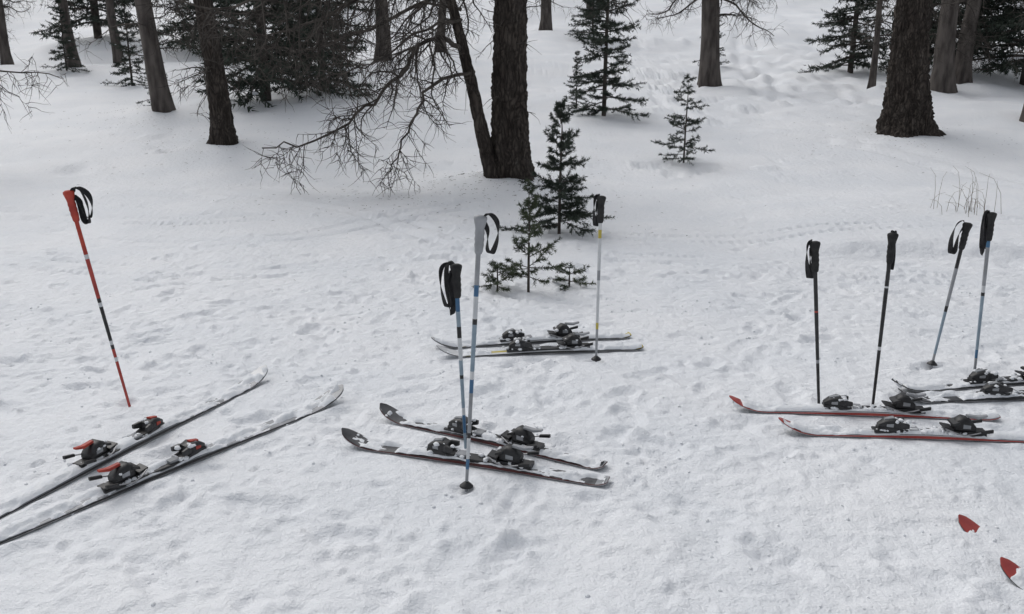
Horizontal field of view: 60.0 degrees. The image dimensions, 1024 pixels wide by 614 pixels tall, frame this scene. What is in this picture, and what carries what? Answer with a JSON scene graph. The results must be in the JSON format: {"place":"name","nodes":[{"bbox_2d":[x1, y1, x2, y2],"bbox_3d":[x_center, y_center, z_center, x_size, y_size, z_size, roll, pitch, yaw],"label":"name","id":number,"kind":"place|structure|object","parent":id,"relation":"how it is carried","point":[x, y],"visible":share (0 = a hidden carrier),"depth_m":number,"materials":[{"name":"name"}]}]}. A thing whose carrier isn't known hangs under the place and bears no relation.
{"place":"outdoors","nodes":[
{"label":"outdoors","id":0,"kind":"place"},
{"bbox_2d":[0,0,1023,613],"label":"snow ground","id":1,"kind":"structure","parent":0,"point":[746,212],"depth_m":5.12,"materials":[{"name":"white snow"}]},
{"bbox_2d":[0,0,37,64],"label":"larch tree","id":2,"kind":"object","parent":1,"relation":"on","point":[6,58],"visible":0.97,"depth_m":22.94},
{"bbox_2d":[0,0,67,131],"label":"larch tree","id":3,"kind":"object","parent":1,"relation":"on","point":[33,84],"visible":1,"depth_m":11.44,"materials":[{"name":"brown plant"}]},
{"bbox_2d":[1,0,89,67],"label":"larch tree","id":4,"kind":"object","parent":1,"relation":"on","point":[64,5],"visible":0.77,"depth_m":20.39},
{"bbox_2d":[39,0,89,72],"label":"young fir tree","id":5,"kind":"object","parent":1,"relation":"on","point":[62,54],"visible":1,"depth_m":19.69,"materials":[{"name":"green plant"}]},
{"bbox_2d":[63,186,130,406],"bbox_3d":[-1.819,0.008,3.915,0.169,1.085,0.048,-4,17,-15],"label":"ski pole","id":6,"kind":"object","parent":1,"relation":"on","point":[71,197],"visible":0.96,"depth_m":3.81,"materials":[{"name":"metal"}]},
{"bbox_2d":[30,0,166,39],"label":"pine tree","id":7,"kind":"object","parent":1,"relation":"on","point":[95,21],"visible":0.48,"depth_m":28.08,"materials":[{"name":"green plant"}]},
{"bbox_2d":[83,0,129,62],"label":"larch tree","id":8,"kind":"object","parent":1,"relation":"on","point":[117,54],"visible":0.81,"depth_m":24.27,"materials":[{"name":"plant"}]},
{"bbox_2d":[101,0,147,86],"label":"young fir tree","id":9,"kind":"object","parent":1,"relation":"on","point":[127,52],"visible":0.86,"depth_m":18.19,"materials":[{"name":"green plant"}]},
{"bbox_2d":[0,365,267,518],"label":"ski","id":10,"kind":"object","parent":1,"relation":"on","point":[95,454],"visible":1,"depth_m":3.53,"materials":[{"name":"white plastic"}]},
{"bbox_2d":[77,0,199,112],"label":"larch tree","id":11,"kind":"object","parent":1,"relation":"on","point":[161,99],"visible":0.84,"depth_m":14.46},
{"bbox_2d":[136,62,173,105],"bbox_3d":[-6.213,-4.009,15.400,0.702,1.214,0.618,2,16,7],"label":"young fir tree","id":12,"kind":"object","parent":1,"relation":"on","point":[145,87],"visible":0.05,"depth_m":15.35,"materials":[{"name":"green plant"}]},
{"bbox_2d":[0,384,343,543],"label":"ski","id":13,"kind":"object","parent":1,"relation":"on","point":[123,476],"visible":1,"depth_m":3.33,"materials":[{"name":"white plastic"}]},
{"bbox_2d":[139,0,271,50],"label":"pine tree","id":14,"kind":"object","parent":1,"relation":"on","point":[167,30],"visible":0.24,"depth_m":26.23,"materials":[{"name":"green plant"}]},
{"bbox_2d":[169,1,250,39],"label":"larch tree","id":15,"kind":"object","parent":1,"relation":"on","point":[215,19],"visible":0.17,"depth_m":22.14,"materials":[{"name":"plant"}]},
{"bbox_2d":[154,0,362,145],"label":"larch tree","id":16,"kind":"object","parent":1,"relation":"on","point":[222,130],"visible":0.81,"depth_m":12.33,"materials":[{"name":"brown plant"}]},
{"bbox_2d":[181,0,379,111],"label":"pine tree","id":17,"kind":"object","parent":1,"relation":"on","point":[264,96],"visible":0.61,"depth_m":16.06,"materials":[{"name":"green plant"}]},
{"bbox_2d":[224,0,362,65],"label":"pine tree","id":18,"kind":"object","parent":1,"relation":"on","point":[278,56],"visible":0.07,"depth_m":21.81,"materials":[{"name":"green plant"}]},
{"bbox_2d":[244,0,378,96],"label":"pine tree","id":19,"kind":"object","parent":1,"relation":"on","point":[351,7],"visible":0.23,"depth_m":17.82,"materials":[{"name":"green plant"}]},
{"bbox_2d":[190,0,497,196],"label":"larch tree","id":20,"kind":"object","parent":1,"relation":"on","point":[486,152],"visible":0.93,"depth_m":9.63,"materials":[{"name":"brown plant"}]},
{"bbox_2d":[127,0,637,180],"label":"larch tree","id":21,"kind":"object","parent":1,"relation":"on","point":[509,124],"visible":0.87,"depth_m":9.83,"materials":[{"name":"brown plant"}]},
{"bbox_2d":[352,0,432,59],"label":"larch tree","id":22,"kind":"object","parent":1,"relation":"on","point":[380,50],"visible":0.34,"depth_m":23.17,"materials":[{"name":"plant"}]},
{"bbox_2d":[422,0,478,51],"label":"larch tree","id":23,"kind":"object","parent":1,"relation":"on","point":[441,28],"visible":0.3,"depth_m":25.62,"materials":[{"name":"brown plant"}]},
{"bbox_2d":[439,261,466,448],"bbox_3d":[-0.230,0.238,3.567,0.114,0.861,0.048,6,17,20],"label":"ski pole","id":24,"kind":"object","parent":1,"relation":"on","point":[452,281],"visible":0.94,"depth_m":3.49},
{"bbox_2d":[341,428,609,485],"bbox_3d":[-0.170,0.564,3.475,1.123,0.114,0.124,5,17,18],"label":"ski","id":25,"kind":"object","parent":1,"relation":"on","point":[509,457],"visible":0.99,"depth_m":3.44,"materials":[{"name":"white plastic"}]},
{"bbox_2d":[459,213,499,491],"bbox_3d":[-0.119,0.215,3.201,0.167,1.115,0.052,-9,18,-28],"label":"ski pole","id":26,"kind":"object","parent":1,"relation":"on","point":[480,223],"visible":0.91,"depth_m":3.12,"materials":[{"name":"metal"}]},
{"bbox_2d":[379,403,607,468],"bbox_3d":[-0.110,0.504,3.666,1.069,0.105,0.124,9,18,27],"label":"ski","id":27,"kind":"object","parent":1,"relation":"on","point":[522,435],"visible":0.9,"depth_m":3.62,"materials":[{"name":"white plastic"}]},
{"bbox_2d":[471,260,520,292],"bbox_3d":[-0.085,-0.135,6.073,0.303,0.421,0.432,7,17,22],"label":"fir sapling","id":28,"kind":"object","parent":1,"relation":"on","point":[491,278],"visible":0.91,"depth_m":6.00,"materials":[{"name":"green plant"}]},
{"bbox_2d":[431,321,631,347],"bbox_3d":[0.115,0.145,4.920,1.128,0.106,0.124,-3,16,-10],"label":"ski","id":29,"kind":"object","parent":1,"relation":"on","point":[560,331],"visible":0.81,"depth_m":4.91,"materials":[{"name":"white plastic"}]},
{"bbox_2d":[499,179,567,291],"bbox_3d":[0.147,-0.384,5.934,0.476,0.984,0.419,0,16,0],"label":"fir sapling","id":30,"kind":"object","parent":1,"relation":"on","point":[529,203],"visible":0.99,"depth_m":5.91,"materials":[{"name":"green plant"}]},
{"bbox_2d":[436,332,643,356],"bbox_3d":[0.155,0.196,4.753,1.118,0.113,0.124,-2,16,-6],"label":"ski","id":31,"kind":"object","parent":1,"relation":"on","point":[573,343],"visible":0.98,"depth_m":4.74,"materials":[{"name":"white plastic"}]},
{"bbox_2d":[527,0,581,30],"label":"larch tree","id":32,"kind":"object","parent":1,"relation":"on","point":[545,20],"visible":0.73,"depth_m":31.22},
{"bbox_2d":[500,95,615,237],"bbox_3d":[0.401,-1.153,7.802,0.944,1.412,1.012,-9,18,-29],"label":"fir sapling","id":33,"kind":"object","parent":1,"relation":"on","point":[568,213],"visible":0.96,"depth_m":7.73,"materials":[{"name":"green plant"}]},
{"bbox_2d":[547,262,595,290],"bbox_3d":[0.411,-0.156,6.244,0.323,0.390,0.436,-5,17,-16],"label":"fir sapling","id":34,"kind":"object","parent":1,"relation":"on","point":[556,278],"visible":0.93,"depth_m":6.18,"materials":[{"name":"green plant"}]},
{"bbox_2d":[564,50,588,109],"bbox_3d":[1.149,-3.987,15.695,0.556,1.092,0.632,-7,17,-22],"label":"young fir tree","id":35,"kind":"object","parent":1,"relation":"on","point":[580,83],"visible":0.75,"depth_m":15.71,"materials":[{"name":"green plant"}]},
{"bbox_2d":[581,0,591,16],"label":"larch tree","id":36,"kind":"object","parent":1,"relation":"on","point":[586,8],"visible":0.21,"depth_m":34.97,"materials":[{"name":"green plant"}]},
{"bbox_2d":[565,0,611,39],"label":"young fir tree","id":37,"kind":"object","parent":1,"relation":"on","point":[590,18],"visible":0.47,"depth_m":28.52,"materials":[{"name":"green plant"}]},
{"bbox_2d":[591,194,605,361],"bbox_3d":[0.434,-0.097,4.522,0.063,0.965,0.064,0,16,0],"label":"ski pole","id":38,"kind":"object","parent":1,"relation":"on","point":[598,219],"visible":0.92,"depth_m":4.44,"materials":[{"name":"metal"}]},
{"bbox_2d":[569,0,650,121],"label":"fir tree","id":39,"kind":"object","parent":1,"relation":"on","point":[604,49],"visible":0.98,"depth_m":14.61,"materials":[{"name":"green plant"}]},
{"bbox_2d":[651,73,714,163],"bbox_3d":[2.228,-2.359,11.524,0.733,1.356,0.853,-7,18,-24],"label":"fir sapling","id":40,"kind":"object","parent":1,"relation":"on","point":[690,146],"visible":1,"depth_m":11.47,"materials":[{"name":"green plant"}]},
{"bbox_2d":[692,16,729,65],"bbox_3d":[5.182,-7.005,22.971,0.983,1.699,0.866,2,16,6],"label":"young fir tree","id":41,"kind":"object","parent":1,"relation":"on","point":[721,49],"visible":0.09,"depth_m":22.98,"materials":[{"name":"green plant"}]},
{"bbox_2d":[637,0,793,86],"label":"larch tree","id":42,"kind":"object","parent":1,"relation":"on","point":[709,74],"visible":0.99,"depth_m":18.95,"materials":[{"name":"plant"}]},
{"bbox_2d":[805,239,820,403],"bbox_3d":[1.335,0.129,3.932,0.137,0.872,0.046,0,16,0],"label":"ski pole","id":43,"kind":"object","parent":1,"relation":"on","point":[811,267],"visible":0.94,"depth_m":3.86,"materials":[{"name":"black metal"}]},
{"bbox_2d":[798,0,892,73],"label":"pine tree","id":44,"kind":"object","parent":1,"relation":"on","point":[839,21],"visible":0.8,"depth_m":21.42,"materials":[{"name":"green plant"}]},
{"bbox_2d":[729,392,1000,420],"bbox_3d":[1.560,0.424,3.945,1.165,0.104,0.124,2,16,5],"label":"ski","id":45,"kind":"object","parent":1,"relation":"on","point":[901,405],"visible":1,"depth_m":3.93,"materials":[{"name":"white plastic"}]},
{"bbox_2d":[871,230,898,404],"bbox_3d":[1.652,0.105,3.961,0.050,0.904,0.072,0,16,0],"label":"ski pole","id":46,"kind":"object","parent":1,"relation":"on","point":[892,236],"visible":0.94,"depth_m":3.89,"materials":[{"name":"black metal"}]},
{"bbox_2d":[834,0,946,88],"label":"larch tree","id":47,"kind":"object","parent":1,"relation":"on","point":[878,21],"visible":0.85,"depth_m":18.43,"materials":[{"name":"plant"}]},
{"bbox_2d":[778,414,1023,442],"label":"ski","id":48,"kind":"object","parent":1,"relation":"on","point":[963,427],"visible":1,"depth_m":3.69,"materials":[{"name":"white plastic"}]},
{"bbox_2d":[844,0,974,137],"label":"larch tree","id":49,"kind":"object","parent":1,"relation":"on","point":[907,111],"visible":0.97,"depth_m":12.88,"materials":[{"name":"brown plant"}]},
{"bbox_2d":[849,0,1023,69],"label":"pine tree","id":50,"kind":"object","parent":1,"relation":"on","point":[999,52],"visible":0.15,"depth_m":20.81,"materials":[{"name":"green plant"}]},
{"bbox_2d":[927,220,972,369],"bbox_3d":[2.211,-0.025,4.506,0.140,0.844,0.064,-5,17,-16],"label":"ski pole","id":51,"kind":"object","parent":1,"relation":"on","point":[966,228],"visible":0.92,"depth_m":4.44,"materials":[{"name":"metal"}]},
{"bbox_2d":[881,0,1023,51],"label":"pine tree","id":52,"kind":"object","parent":1,"relation":"on","point":[1002,10],"visible":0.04,"depth_m":23.27,"materials":[{"name":"green plant"}]},
{"bbox_2d":[891,365,1023,391],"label":"ski","id":53,"kind":"object","parent":1,"relation":"on","point":[979,378],"visible":0.99,"depth_m":4.25,"materials":[{"name":"white plastic"}]},
{"bbox_2d":[898,381,1023,402],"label":"ski","id":54,"kind":"object","parent":1,"relation":"on","point":[994,391],"visible":0.92,"depth_m":4.09,"materials":[{"name":"white plastic"}]},
{"bbox_2d":[929,0,1015,93],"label":"larch tree","id":55,"kind":"object","parent":1,"relation":"on","point":[942,78],"visible":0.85,"depth_m":18.62,"materials":[{"name":"plant"}]},
{"bbox_2d":[929,0,1023,85],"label":"pine tree","id":56,"kind":"object","parent":1,"relation":"on","point":[1010,20],"visible":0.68,"depth_m":19.96,"materials":[{"name":"green plant"}]},
{"bbox_2d":[934,0,1023,83],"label":"larch tree","id":57,"kind":"object","parent":1,"relation":"on","point":[962,73],"visible":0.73,"depth_m":19.33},
{"bbox_2d":[945,0,1023,121],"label":"larch tree","id":58,"kind":"object","parent":1,"relation":"on","point":[1021,118],"visible":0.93,"depth_m":14.31,"materials":[{"name":"green plant"}]},
{"bbox_2d":[973,210,996,369],"bbox_3d":[2.248,-0.004,4.284,0.055,0.932,0.072,0,16,0],"label":"ski pole","id":59,"kind":"object","parent":1,"relation":"on","point":[987,227],"visible":0.91,"depth_m":4.21,"materials":[{"name":"silver metal"}]},
{"bbox_2d":[958,514,1012,552],"bbox_3d":[1.850,0.845,2.619,0.124,0.116,1.080,-11,20,-35],"label":"ski","id":60,"kind":"object","parent":1,"relation":"on","point":[967,524],"visible":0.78,"depth_m":3.01,"materials":[{"name":"red plastic"}]},
{"bbox_2d":[1000,557,1023,589],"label":"ski","id":61,"kind":"object","parent":1,"relation":"on","point":[1013,572],"visible":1,"depth_m":2.73,"materials":[{"name":"red plastic"}]},
{"bbox_2d":[930,167,1000,216],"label":"dry grass","id":62,"kind":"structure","parent":0,"point":[966,204],"depth_m":8.35,"materials":[{"name":"plant"}]}
]}

